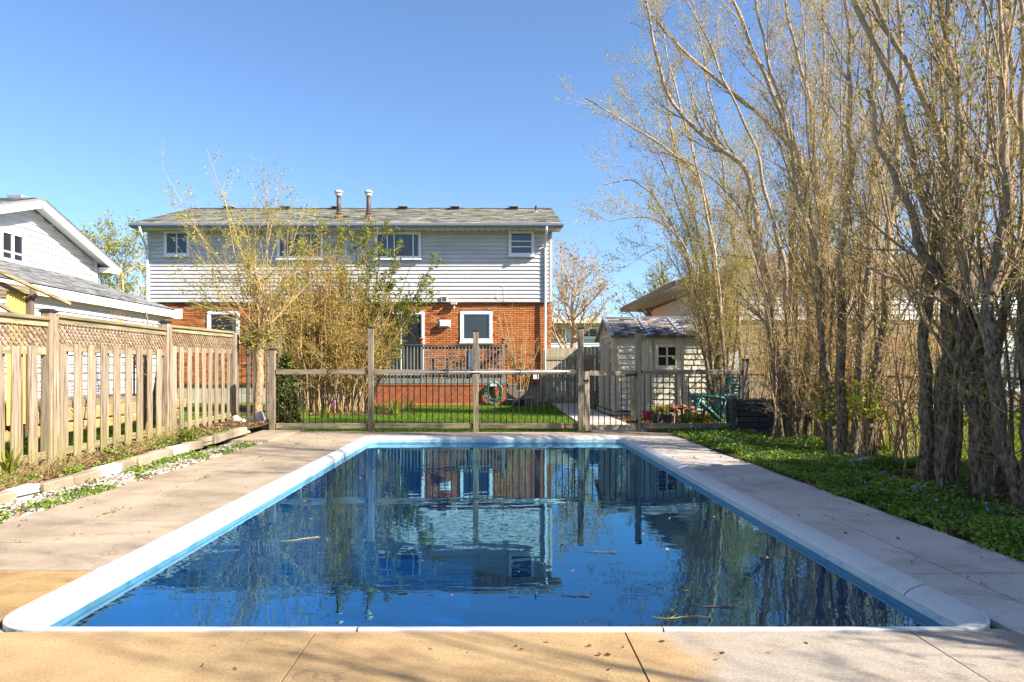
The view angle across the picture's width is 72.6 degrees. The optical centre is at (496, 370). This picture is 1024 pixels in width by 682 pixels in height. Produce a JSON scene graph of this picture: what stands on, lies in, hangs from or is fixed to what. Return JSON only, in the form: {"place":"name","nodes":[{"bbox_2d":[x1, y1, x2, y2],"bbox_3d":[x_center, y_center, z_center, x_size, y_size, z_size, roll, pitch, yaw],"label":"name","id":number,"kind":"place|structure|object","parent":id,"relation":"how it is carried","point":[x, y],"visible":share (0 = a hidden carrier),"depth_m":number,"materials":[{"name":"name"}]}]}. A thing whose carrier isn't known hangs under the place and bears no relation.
{"place":"outdoors","nodes":[
{"label":"outdoors","id":0,"kind":"place"},
{"bbox_2d":[0,419,277,496],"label":"planting bed","id":1,"kind":"object","parent":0,"point":[219,420],"visible":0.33,"depth_m":10.39,"materials":[{"name":"soil"}]},
{"bbox_2d":[0,447,36,475],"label":"bulb plant","id":2,"kind":"object","parent":1,"relation":"on","point":[8,464],"visible":0.71,"depth_m":7.56,"materials":[{"name":"green plant"}]},
{"bbox_2d":[0,420,222,491],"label":"dry stalks","id":3,"kind":"object","parent":1,"relation":"on","point":[41,468],"visible":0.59,"depth_m":8.07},
{"bbox_2d":[0,308,236,473],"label":"picket fence","id":4,"kind":"object","parent":1,"relation":"on","point":[52,348],"visible":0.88,"depth_m":9.44,"materials":[{"name":"brown wood"}]},
{"bbox_2d":[166,444,188,455],"bbox_3d":[-4.465,1.112,9.754,0.130,0.125,0.450,-1,-1,0],"label":"kerb stone","id":5,"kind":"object","parent":1,"relation":"on","point":[180,448],"visible":0.7,"depth_m":9.71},
{"bbox_2d":[174,429,198,451],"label":"leafy plant","id":6,"kind":"object","parent":1,"relation":"on","point":[186,436],"visible":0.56,"depth_m":10.36,"materials":[{"name":"green plant"}]},
{"bbox_2d":[181,440,202,450],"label":"kerb stone","id":7,"kind":"object","parent":1,"relation":"on","point":[196,445],"visible":0.82,"depth_m":10.19,"materials":[{"name":"concrete"}]},
{"bbox_2d":[196,436,211,446],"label":"kerb stone","id":8,"kind":"object","parent":1,"relation":"on","point":[205,439],"visible":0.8,"depth_m":10.69,"materials":[{"name":"concrete"}]},
{"bbox_2d":[210,433,225,443],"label":"kerb stone","id":9,"kind":"object","parent":1,"relation":"on","point":[218,438],"visible":0.88,"depth_m":11.07,"materials":[{"name":"stone"}]},
{"bbox_2d":[219,430,236,439],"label":"kerb stone","id":10,"kind":"object","parent":1,"relation":"on","point":[230,434],"visible":0.76,"depth_m":11.59,"materials":[{"name":"concrete"}]},
{"bbox_2d":[231,427,246,436],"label":"kerb stone","id":11,"kind":"object","parent":1,"relation":"on","point":[241,431],"visible":0.76,"depth_m":12.05,"materials":[{"name":"concrete"}]},
{"bbox_2d":[255,411,264,428],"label":"grey stone","id":12,"kind":"object","parent":1,"relation":"on","point":[259,416],"visible":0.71,"depth_m":13.87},
{"bbox_2d":[0,391,1020,628],"bbox_3d":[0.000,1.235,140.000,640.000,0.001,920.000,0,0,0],"label":"ground","id":13,"kind":"structure","parent":0,"point":[312,417],"depth_m":19.16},
{"bbox_2d":[0,491,16,504],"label":"kerb stone","id":14,"kind":"object","parent":13,"relation":"on","point":[8,496],"visible":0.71,"depth_m":6.30,"materials":[{"name":"concrete"}]},
{"bbox_2d":[4,484,39,500],"bbox_3d":[-4.503,1.165,6.603,0.130,0.125,0.370,1,1,0],"label":"kerb stone","id":15,"kind":"object","parent":13,"relation":"on","point":[25,489],"visible":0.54,"depth_m":6.59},
{"bbox_2d":[0,270,70,440],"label":"garden shed","id":16,"kind":"object","parent":13,"relation":"on","point":[20,299],"visible":0.48,"depth_m":11.15,"materials":[{"name":"yellow wood"}]},
{"bbox_2d":[35,476,73,494],"bbox_3d":[-4.465,1.165,7.035,0.130,0.125,0.470,-4,0,0],"label":"kerb stone","id":17,"kind":"object","parent":13,"relation":"on","point":[52,485],"visible":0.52,"depth_m":6.99,"materials":[{"name":"concrete"}]},
{"bbox_2d":[67,468,101,483],"bbox_3d":[-4.451,1.159,7.513,0.130,0.125,0.470,2,2,2],"label":"kerb stone","id":18,"kind":"object","parent":13,"relation":"on","point":[84,476],"visible":0.6,"depth_m":7.49,"materials":[{"name":"stone"}]},
{"bbox_2d":[0,194,181,429],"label":"neighbour house","id":19,"kind":"structure","parent":13,"relation":"on","point":[46,245],"depth_m":17.75,"materials":[{"name":"white"}]},
{"bbox_2d":[0,227,25,264],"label":"window","id":20,"kind":"structure","parent":19,"relation":"in","point":[15,242],"depth_m":17.28,"materials":[{"name":"white glass"}]},
{"bbox_2d":[5,392,185,442],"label":"neighbour deck","id":21,"kind":"structure","parent":13,"relation":"on","point":[70,417],"depth_m":13.59,"materials":[{"name":"grey wood"}]},
{"bbox_2d":[5,353,177,403],"bbox_3d":[-7.800,0.050,13.500,0.030,1.100,7.030,0,0,0],"label":"deck railing","id":22,"kind":"object","parent":21,"relation":"on","point":[133,373],"visible":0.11,"depth_m":14.56,"materials":[{"name":"white metal"}]},
{"bbox_2d":[5,424,193,467],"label":"grass","id":23,"kind":"structure","parent":13,"relation":"on","point":[25,444],"depth_m":11.34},
{"bbox_2d":[106,309,133,341],"bbox_3d":[-5.961,0.113,11.000,0.507,2.174,0.024,0,0,0],"label":"sun ornament","id":24,"kind":"object","parent":23,"relation":"on","point":[119,317],"visible":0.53,"depth_m":11.00,"materials":[{"name":"yellow metal"}]},
{"bbox_2d":[114,310,159,429],"bbox_3d":[-6.072,0.088,12.146,0.914,2.249,0.731,0,0,22],"label":"bare shrub","id":25,"kind":"object","parent":23,"relation":"on","point":[145,392],"visible":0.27,"depth_m":12.07,"materials":[{"name":"brown plant"}]},
{"bbox_2d":[93,463,121,476],"bbox_3d":[-4.463,1.149,7.977,0.130,0.125,0.440,2,0,0],"label":"kerb stone","id":26,"kind":"object","parent":13,"relation":"on","point":[110,469],"visible":0.62,"depth_m":7.96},
{"bbox_2d":[79,207,163,298],"bbox_3d":[-20.782,-3.651,38.175,6.162,9.840,4.840,0,0,0],"label":"budding tree","id":27,"kind":"object","parent":13,"relation":"on","point":[122,280],"visible":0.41,"depth_m":37.52,"materials":[{"name":"green plant"}]},
{"bbox_2d":[111,458,136,471],"bbox_3d":[-4.488,1.140,8.394,0.130,0.125,0.370,-1,1,-1],"label":"kerb stone","id":28,"kind":"object","parent":13,"relation":"on","point":[127,462],"visible":0.62,"depth_m":8.38,"materials":[{"name":"concrete"}]},
{"bbox_2d":[130,453,155,466],"bbox_3d":[-4.471,1.132,8.816,0.130,0.125,0.450,0,0,-1],"label":"kerb stone","id":29,"kind":"object","parent":13,"relation":"on","point":[145,459],"visible":0.78,"depth_m":8.77,"materials":[{"name":"concrete"}]},
{"bbox_2d":[154,142,338,428],"bbox_3d":[-5.347,-1.914,14.523,4.328,6.337,2.707,0,0,0],"label":"pollarded willow","id":30,"kind":"object","parent":13,"relation":"on","point":[259,336],"visible":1,"depth_m":14.44,"materials":[{"name":"yellow plant"}]},
{"bbox_2d":[241,345,251,417],"bbox_3d":[-5.359,0.325,14.948,0.226,1.750,0.017,0,0,0],"label":"wire trellis","id":31,"kind":"object","parent":13,"relation":"on","point":[246,374],"visible":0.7,"depth_m":14.95,"materials":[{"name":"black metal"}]},
{"bbox_2d":[237,334,281,419],"bbox_3d":[-5.189,0.192,15.065,0.773,2.006,1.230,0,0,0],"label":"back fence","id":32,"kind":"object","parent":13,"relation":"on","point":[254,372],"visible":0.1,"depth_m":15.51,"materials":[{"name":"brown wood"}]},
{"bbox_2d":[268,353,302,422],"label":"cedar shrub","id":33,"kind":"object","parent":13,"relation":"on","point":[286,361],"visible":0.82,"depth_m":14.49,"materials":[{"name":"green plant"}]},
{"bbox_2d":[186,405,418,414],"bbox_3d":[-5.600,1.212,21.700,6.000,0.040,5.000,0,0,0],"label":"shrub bed","id":34,"kind":"object","parent":13,"relation":"on","point":[318,413],"visible":0.15,"depth_m":20.17,"materials":[{"name":"soil"}]},
{"bbox_2d":[233,230,411,412],"bbox_3d":[-5.129,-1.476,20.610,5.099,5.466,3.787,0,0,23],"label":"forsythia shrub","id":35,"kind":"object","parent":34,"relation":"on","point":[316,342],"visible":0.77,"depth_m":20.23,"materials":[{"name":"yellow plant"}]},
{"bbox_2d":[293,215,444,409],"bbox_3d":[-4.115,-1.934,21.869,5.074,6.362,2.405,0,0,0],"label":"lilac shrub","id":36,"kind":"object","parent":34,"relation":"on","point":[417,301],"visible":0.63,"depth_m":21.69,"materials":[{"name":"green plant"}]},
{"bbox_2d":[382,397,412,413],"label":"bulb plant","id":37,"kind":"object","parent":34,"relation":"on","point":[393,408],"visible":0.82,"depth_m":19.38,"materials":[{"name":"green plant"}]},
{"bbox_2d":[314,405,333,417],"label":"bulb plant","id":38,"kind":"object","parent":13,"relation":"on","point":[324,413],"visible":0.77,"depth_m":17.75,"materials":[{"name":"green plant"}]},
{"bbox_2d":[128,208,563,402],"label":"house","id":39,"kind":"structure","parent":13,"relation":"on","point":[485,254],"depth_m":26.27,"materials":[{"name":"red brick"}]},
{"bbox_2d":[162,231,190,256],"bbox_3d":[-12.031,-4.768,26.206,1.017,0.990,0.165,0,0,0],"label":"window","id":40,"kind":"structure","parent":39,"relation":"in","point":[170,246],"depth_m":26.25,"materials":[{"name":"white glass"}]},
{"bbox_2d":[207,311,239,343],"bbox_3d":[-10.331,-1.633,26.338,1.281,1.221,0.165,0,0,0],"label":"window","id":41,"kind":"structure","parent":39,"relation":"in","point":[214,322],"depth_m":26.38,"materials":[{"name":"white glass"}]},
{"bbox_2d":[276,232,323,259],"bbox_3d":[-7.386,-4.694,26.206,1.793,1.073,0.165,0,0,0],"label":"window","id":42,"kind":"structure","parent":39,"relation":"in","point":[280,247],"depth_m":26.25,"materials":[{"name":"white glass"}]},
{"bbox_2d":[334,190,342,218],"bbox_3d":[-6.109,-6.399,27.000,0.380,1.207,0.380,0,0,0],"label":"flue pipe","id":43,"kind":"object","parent":39,"relation":"on","point":[338,193],"visible":0.86,"depth_m":26.92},
{"bbox_2d":[364,190,372,218],"bbox_3d":[-4.953,-6.399,27.000,0.380,1.207,0.380,0,0,0],"label":"flue pipe","id":44,"kind":"object","parent":39,"relation":"on","point":[368,194],"visible":0.87,"depth_m":26.92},
{"bbox_2d":[374,232,421,259],"bbox_3d":[-3.704,-4.694,26.206,1.793,1.073,0.165,0,0,0],"label":"window","id":45,"kind":"structure","parent":39,"relation":"in","point":[411,240],"depth_m":26.25,"materials":[{"name":"white glass"}]},
{"bbox_2d":[378,312,424,374],"bbox_3d":[-3.605,-0.998,26.370,1.766,2.459,0.100,0,0,0],"label":"patio door","id":46,"kind":"structure","parent":39,"relation":"in","point":[417,329],"depth_m":26.38,"materials":[{"name":"white glass"}]},
{"bbox_2d":[439,320,449,326],"bbox_3d":[-1.947,-1.776,26.270,0.420,0.280,0.200,0,0,0],"label":"exhaust hood","id":47,"kind":"object","parent":39,"relation":"attached to","point":[444,323],"visible":1,"depth_m":26.17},
{"bbox_2d":[459,311,492,343],"bbox_3d":[-0.759,-1.633,26.338,1.281,1.221,0.165,0,0,0],"label":"window","id":48,"kind":"structure","parent":39,"relation":"in","point":[470,321],"depth_m":26.38,"materials":[{"name":"white glass"}]},
{"bbox_2d":[508,231,534,256],"bbox_3d":[0.941,-4.768,26.206,1.017,0.990,0.165,0,0,0],"label":"window","id":49,"kind":"structure","parent":39,"relation":"in","point":[521,243],"depth_m":26.25,"materials":[{"name":"white glass"}]},
{"bbox_2d":[356,337,507,404],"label":"house deck","id":50,"kind":"structure","parent":13,"relation":"on","point":[435,389],"depth_m":24.20,"materials":[{"name":"brown wood"}]},
{"bbox_2d":[466,346,471,369],"bbox_3d":[-0.965,-0.345,25.000,0.233,1.250,0.236,0,0,0],"label":"folded parasol","id":51,"kind":"object","parent":50,"relation":"on","point":[467,365],"visible":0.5,"depth_m":24.92,"materials":[{"name":"grey fabric"}]},
{"bbox_2d":[480,349,498,377],"bbox_3d":[-0.230,-0.256,25.456,0.572,1.078,0.632,0,0,20],"label":"patio chair","id":52,"kind":"object","parent":50,"relation":"on","point":[492,359],"visible":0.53,"depth_m":25.62,"materials":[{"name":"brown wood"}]},
{"bbox_2d":[484,382,502,403],"bbox_3d":[-0.101,0.777,24.082,0.645,0.782,0.196,0,0,0],"label":"garden hose","id":53,"kind":"object","parent":50,"relation":"hanging from","point":[497,399],"visible":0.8,"depth_m":24.02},
{"bbox_2d":[302,405,589,431],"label":"grass","id":54,"kind":"structure","parent":13,"relation":"on","point":[466,414],"depth_m":17.71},
{"bbox_2d":[2,436,989,632],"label":"swimming pool","id":55,"kind":"structure","parent":13,"relation":"in","point":[44,612],"depth_m":4.21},
{"bbox_2d":[48,442,943,626],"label":"water","id":56,"kind":"structure","parent":55,"relation":"in","point":[364,565],"depth_m":4.80,"materials":[{"name":"liquid"}]},
{"bbox_2d":[172,443,865,617],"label":"floating leaves","id":57,"kind":"object","parent":56,"relation":"on","point":[515,510],"visible":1,"depth_m":5.91,"materials":[{"name":"brown plant"}]},
{"bbox_2d":[269,327,749,431],"bbox_3d":[0.252,0.217,13.742,9.458,2.166,0.138,0,0,0],"label":"pool fence","id":58,"kind":"object","parent":13,"relation":"on","point":[371,425],"visible":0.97,"depth_m":13.73,"materials":[{"name":"grey wood"}]},
{"bbox_2d":[403,370,569,372],"bbox_3d":[-0.195,0.023,13.689,3.270,0.051,0.030,0,0,0],"label":"skimmer pole","id":59,"kind":"object","parent":58,"relation":"attached to","point":[482,371],"visible":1,"depth_m":13.68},
{"bbox_2d":[583,371,637,430],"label":"pool gate","id":60,"kind":"structure","parent":58,"relation":"attached to","point":[633,421],"depth_m":13.55,"materials":[{"name":"grey wood"}]},
{"bbox_2d":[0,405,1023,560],"bbox_3d":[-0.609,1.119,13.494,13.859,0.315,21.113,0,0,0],"label":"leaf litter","id":61,"kind":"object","parent":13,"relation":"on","point":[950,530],"visible":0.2,"depth_m":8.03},
{"bbox_2d":[505,399,524,405],"bbox_3d":[0.650,1.110,24.000,0.720,0.240,0.709,0,0,0],"label":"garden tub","id":62,"kind":"object","parent":13,"relation":"on","point":[515,402],"visible":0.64,"depth_m":23.72,"materials":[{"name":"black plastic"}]},
{"bbox_2d":[495,303,543,398],"bbox_3d":[0.914,-0.595,25.288,1.981,3.641,1.056,0,0,0],"label":"bare shrub","id":63,"kind":"object","parent":13,"relation":"on","point":[514,362],"visible":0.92,"depth_m":25.20,"materials":[{"name":"plant"}]},
{"bbox_2d":[508,384,535,405],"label":"deck stairs","id":64,"kind":"structure","parent":13,"relation":"on","point":[521,395],"depth_m":24.39,"materials":[{"name":"grey wood"}]},
{"bbox_2d":[551,318,601,390],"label":"neighbour house","id":65,"kind":"structure","parent":13,"relation":"on","point":[590,336],"depth_m":41.98,"materials":[{"name":"white"}]},
{"bbox_2d":[584,327,598,338],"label":"window","id":66,"kind":"structure","parent":65,"relation":"in","point":[590,334],"depth_m":41.97,"materials":[{"name":"clear glass"}]},
{"bbox_2d":[551,234,621,349],"bbox_3d":[3.722,-2.567,32.777,4.731,7.677,4.044,0,0,35],"label":"bare tree","id":67,"kind":"object","parent":13,"relation":"on","point":[573,316],"visible":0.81,"depth_m":32.74,"materials":[{"name":"brown plant"}]},
{"bbox_2d":[577,346,599,402],"bbox_3d":[5.633,0.132,25.590,5.350,2.142,0.180,0,0,0],"label":"yard fence","id":68,"kind":"object","parent":13,"relation":"on","point":[593,350],"visible":0.06,"depth_m":25.61,"materials":[{"name":"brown wood"}]},
{"bbox_2d":[542,348,576,403],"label":"yard gate","id":69,"kind":"structure","parent":68,"relation":"attached to","point":[568,357],"depth_m":25.49,"materials":[{"name":"brown wood"}]},
{"bbox_2d":[584,355,592,406],"bbox_3d":[3.140,0.323,24.050,0.061,1.775,2.501,0,0,0],"label":"side fence","id":70,"kind":"object","parent":13,"relation":"on","point":[588,364],"visible":0.51,"depth_m":23.29,"materials":[{"name":"grey wood"}]},
{"bbox_2d":[610,244,679,316],"bbox_3d":[6.625,-1.807,27.840,3.556,6.138,3.904,0,0,-33],"label":"bare tree","id":71,"kind":"object","parent":13,"relation":"on","point":[665,280],"visible":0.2,"depth_m":27.72,"materials":[{"name":"plant"}]},
{"bbox_2d":[594,317,713,415],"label":"garden shed","id":72,"kind":"structure","parent":13,"relation":"on","point":[615,337],"depth_m":18.95,"materials":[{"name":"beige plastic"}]},
{"bbox_2d":[601,343,604,407],"bbox_3d":[3.204,0.140,20.788,0.063,1.920,0.705,0,0,0],"label":"door","id":73,"kind":"structure","parent":72,"relation":"in","point":[603,344],"depth_m":20.81,"materials":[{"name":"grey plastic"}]},
{"bbox_2d":[605,342,610,408],"bbox_3d":[3.204,0.140,20.062,0.063,1.920,0.705,0,0,0],"label":"door","id":74,"kind":"structure","parent":72,"relation":"in","point":[607,345],"depth_m":19.87,"materials":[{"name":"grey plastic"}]},
{"bbox_2d":[654,344,679,369],"bbox_3d":[4.637,-0.366,18.907,0.693,0.718,0.125,0,0,0],"label":"window","id":75,"kind":"structure","parent":72,"relation":"in","point":[664,353],"depth_m":18.91,"materials":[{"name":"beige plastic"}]},
{"bbox_2d":[608,415,717,431],"bbox_3d":[4.690,1.212,16.400,3.420,0.038,5.000,0,0,0],"label":"flower bed","id":76,"kind":"object","parent":13,"relation":"on","point":[618,418],"visible":0.09,"depth_m":16.88,"materials":[{"name":"soil"}]},
{"bbox_2d":[649,405,687,420],"bbox_3d":[4.220,1.038,17.000,0.960,0.365,0.960,0,0,0],"label":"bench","id":77,"kind":"object","parent":76,"relation":"on","point":[671,410],"visible":0.38,"depth_m":16.76,"materials":[{"name":"wood"}]},
{"bbox_2d":[676,411,706,422],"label":"leafy plant","id":78,"kind":"object","parent":76,"relation":"on","point":[691,418],"visible":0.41,"depth_m":14.23,"materials":[{"name":"green plant"}]},
{"bbox_2d":[687,376,732,422],"bbox_3d":[4.978,0.671,16.283,1.018,1.104,0.640,0,0,8],"label":"garden chair","id":79,"kind":"object","parent":76,"relation":"on","point":[704,406],"visible":0.73,"depth_m":16.03,"materials":[{"name":"teal plastic"}]},
{"bbox_2d":[702,375,741,418],"bbox_3d":[5.553,0.671,16.960,1.018,1.104,0.640,0,0,-30],"label":"garden chair","id":80,"kind":"object","parent":76,"relation":"on","point":[711,404],"visible":0.38,"depth_m":16.97,"materials":[{"name":"teal plastic"}]},
{"bbox_2d":[556,0,787,417],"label":"budding tree","id":81,"kind":"object","parent":13,"relation":"on","point":[703,306],"visible":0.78,"depth_m":17.53,"materials":[{"name":"brown plant"}]},
{"bbox_2d":[713,323,744,392],"bbox_3d":[6.441,-0.100,19.850,0.827,2.600,1.300,0,0,0],"label":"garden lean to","id":82,"kind":"object","parent":13,"relation":"on","point":[735,356],"visible":0.07,"depth_m":19.30,"materials":[{"name":"brown"}]},
{"bbox_2d":[709,263,834,417],"bbox_3d":[6.696,-0.794,16.260,3.197,4.100,3.870,0,0,0],"label":"sucker thicket","id":83,"kind":"object","parent":13,"relation":"on","point":[754,366],"visible":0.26,"depth_m":16.59,"materials":[{"name":"brown plant"}]},
{"bbox_2d":[620,253,1020,409],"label":"neighbour house","id":84,"kind":"structure","parent":13,"relation":"on","point":[652,300],"depth_m":20.70,"materials":[{"name":"white"}]},
{"bbox_2d":[1001,338,1019,391],"bbox_3d":[15.115,-0.174,20.620,0.798,1.584,0.100,0,0,0],"label":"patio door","id":85,"kind":"structure","parent":84,"relation":"in","point":[1003,359],"depth_m":20.63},
{"bbox_2d":[734,179,917,438],"bbox_3d":[5.989,-1.003,12.025,3.503,4.518,4.164,0,0,14],"label":"sucker thicket","id":86,"kind":"object","parent":13,"relation":"on","point":[798,364],"visible":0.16,"depth_m":11.98,"materials":[{"name":"brown plant"}]},
{"bbox_2d":[677,432,1023,560],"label":"tree bed","id":87,"kind":"object","parent":13,"relation":"on","point":[925,524],"visible":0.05,"depth_m":6.62,"materials":[{"name":"soil"}]},
{"bbox_2d":[604,0,894,437],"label":"budding tree","id":88,"kind":"object","parent":87,"relation":"on","point":[790,425],"visible":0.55,"depth_m":12.49,"materials":[{"name":"brown plant"}]},
{"bbox_2d":[727,397,773,431],"bbox_3d":[4.934,0.865,13.590,0.750,0.670,1.010,0,0,12],"label":"planter box","id":89,"kind":"object","parent":87,"relation":"on","point":[739,414],"visible":0.83,"depth_m":13.14,"materials":[{"name":"grey plastic"}]},
{"bbox_2d":[805,368,853,438],"bbox_3d":[5.062,0.560,10.378,0.818,1.327,0.790,0,0,-31],"label":"sapling","id":90,"kind":"object","parent":87,"relation":"on","point":[819,413],"visible":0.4,"depth_m":10.36,"materials":[{"name":"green plant"}]},
{"bbox_2d":[705,0,970,455],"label":"budding tree","id":91,"kind":"object","parent":87,"relation":"on","point":[841,442],"visible":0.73,"depth_m":10.04,"materials":[{"name":"brown plant"}]},
{"bbox_2d":[655,421,1023,561],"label":"ground cover","id":92,"kind":"object","parent":87,"relation":"on","point":[922,506],"visible":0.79,"depth_m":7.18,"materials":[{"name":"green plant"}]},
{"bbox_2d":[678,425,1015,518],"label":"flowers","id":93,"kind":"object","parent":92,"relation":"on","point":[915,486],"visible":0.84,"depth_m":7.84,"materials":[{"name":"purple plant"}]},
{"bbox_2d":[709,374,1020,460],"bbox_3d":[5.773,0.625,11.500,0.062,1.150,15.048,0,0,0],"label":"chain link fence","id":94,"kind":"object","parent":87,"relation":"on","point":[900,447],"visible":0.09,"depth_m":10.14,"materials":[{"name":"metal"}]},
{"bbox_2d":[845,378,887,455],"bbox_3d":[4.998,0.651,9.405,0.532,1.141,0.586,0,0,0],"label":"sapling","id":95,"kind":"object","parent":87,"relation":"on","point":[873,405],"visible":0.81,"depth_m":9.34,"materials":[{"name":"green plant"}]},
{"bbox_2d":[795,0,1023,494],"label":"budding tree","id":96,"kind":"object","parent":87,"relation":"on","point":[967,359],"visible":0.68,"depth_m":6.73,"materials":[{"name":"brown plant"}]},
{"bbox_2d":[803,119,1019,476],"bbox_3d":[5.576,-0.934,8.655,2.590,4.383,2.851,0,0,0],"label":"sucker thicket","id":97,"kind":"object","parent":87,"relation":"on","point":[900,388],"visible":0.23,"depth_m":9.07,"materials":[{"name":"brown plant"}]},
{"bbox_2d":[830,0,1020,484],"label":"budding tree","id":98,"kind":"object","parent":87,"relation":"on","point":[929,454],"visible":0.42,"depth_m":7.41,"materials":[{"name":"brown plant"}]},
{"bbox_2d":[851,0,1023,506],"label":"budding tree","id":99,"kind":"object","parent":87,"relation":"on","point":[1012,466],"visible":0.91,"depth_m":6.21,"materials":[{"name":"brown plant"}]},
{"bbox_2d":[696,410,1020,484],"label":"grass","id":100,"kind":"structure","parent":13,"relation":"on","point":[911,435],"depth_m":12.03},
{"bbox_2d":[764,180,967,453],"bbox_3d":[5.949,-0.878,10.843,3.066,4.267,2.926,0,0,37],"label":"sucker thicket","id":101,"kind":"object","parent":13,"relation":"on","point":[881,431],"visible":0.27,"depth_m":10.40,"materials":[{"name":"brown plant"}]},
{"bbox_2d":[950,79,1023,444],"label":"sucker thicket","id":102,"kind":"object","parent":13,"relation":"on","point":[1012,386],"visible":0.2,"depth_m":7.25,"materials":[{"name":"brown plant"}]},
{"label":"gravel bed","id":103,"kind":"structure","parent":13,"relation":"on","visible":0},
{"bbox_2d":[0,426,256,523],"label":"weeds","id":104,"kind":"object","parent":103,"relation":"on","point":[134,468],"visible":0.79,"depth_m":8.12,"materials":[{"name":"green plant"}]},
{"bbox_2d":[0,441,261,521],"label":"gravel","id":105,"kind":"structure","parent":103,"relation":"on","point":[125,480],"depth_m":7.50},
{"bbox_2d":[148,448,172,459],"bbox_3d":[-4.477,1.122,9.284,0.130,0.125,0.460,3,-1,0],"label":"kerb stone","id":106,"kind":"object","parent":103,"relation":"on","point":[163,453],"visible":0.6,"depth_m":9.24,"materials":[{"name":"concrete"}]},
{"bbox_2d":[0,429,1023,681],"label":"pool deck","id":107,"kind":"structure","parent":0,"point":[50,553],"depth_m":3.13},
{"bbox_2d":[15,433,988,586],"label":"joint weeds","id":108,"kind":"object","parent":107,"relation":"on","point":[318,434],"visible":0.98,"depth_m":7.56,"materials":[{"name":"green plant"}]},
{"bbox_2d":[18,432,1002,669],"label":"leaf scraps","id":109,"kind":"object","parent":107,"relation":"on","point":[588,645],"visible":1,"depth_m":3.08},
{"bbox_2d":[0,0,1023,593],"label":"sky","id":110,"kind":"structure","parent":0,"point":[412,103],"materials":[{"name":"blue"}]},
{"bbox_2d":[551,403,647,431],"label":"path","id":111,"kind":"structure","parent":0,"point":[595,414],"depth_m":17.81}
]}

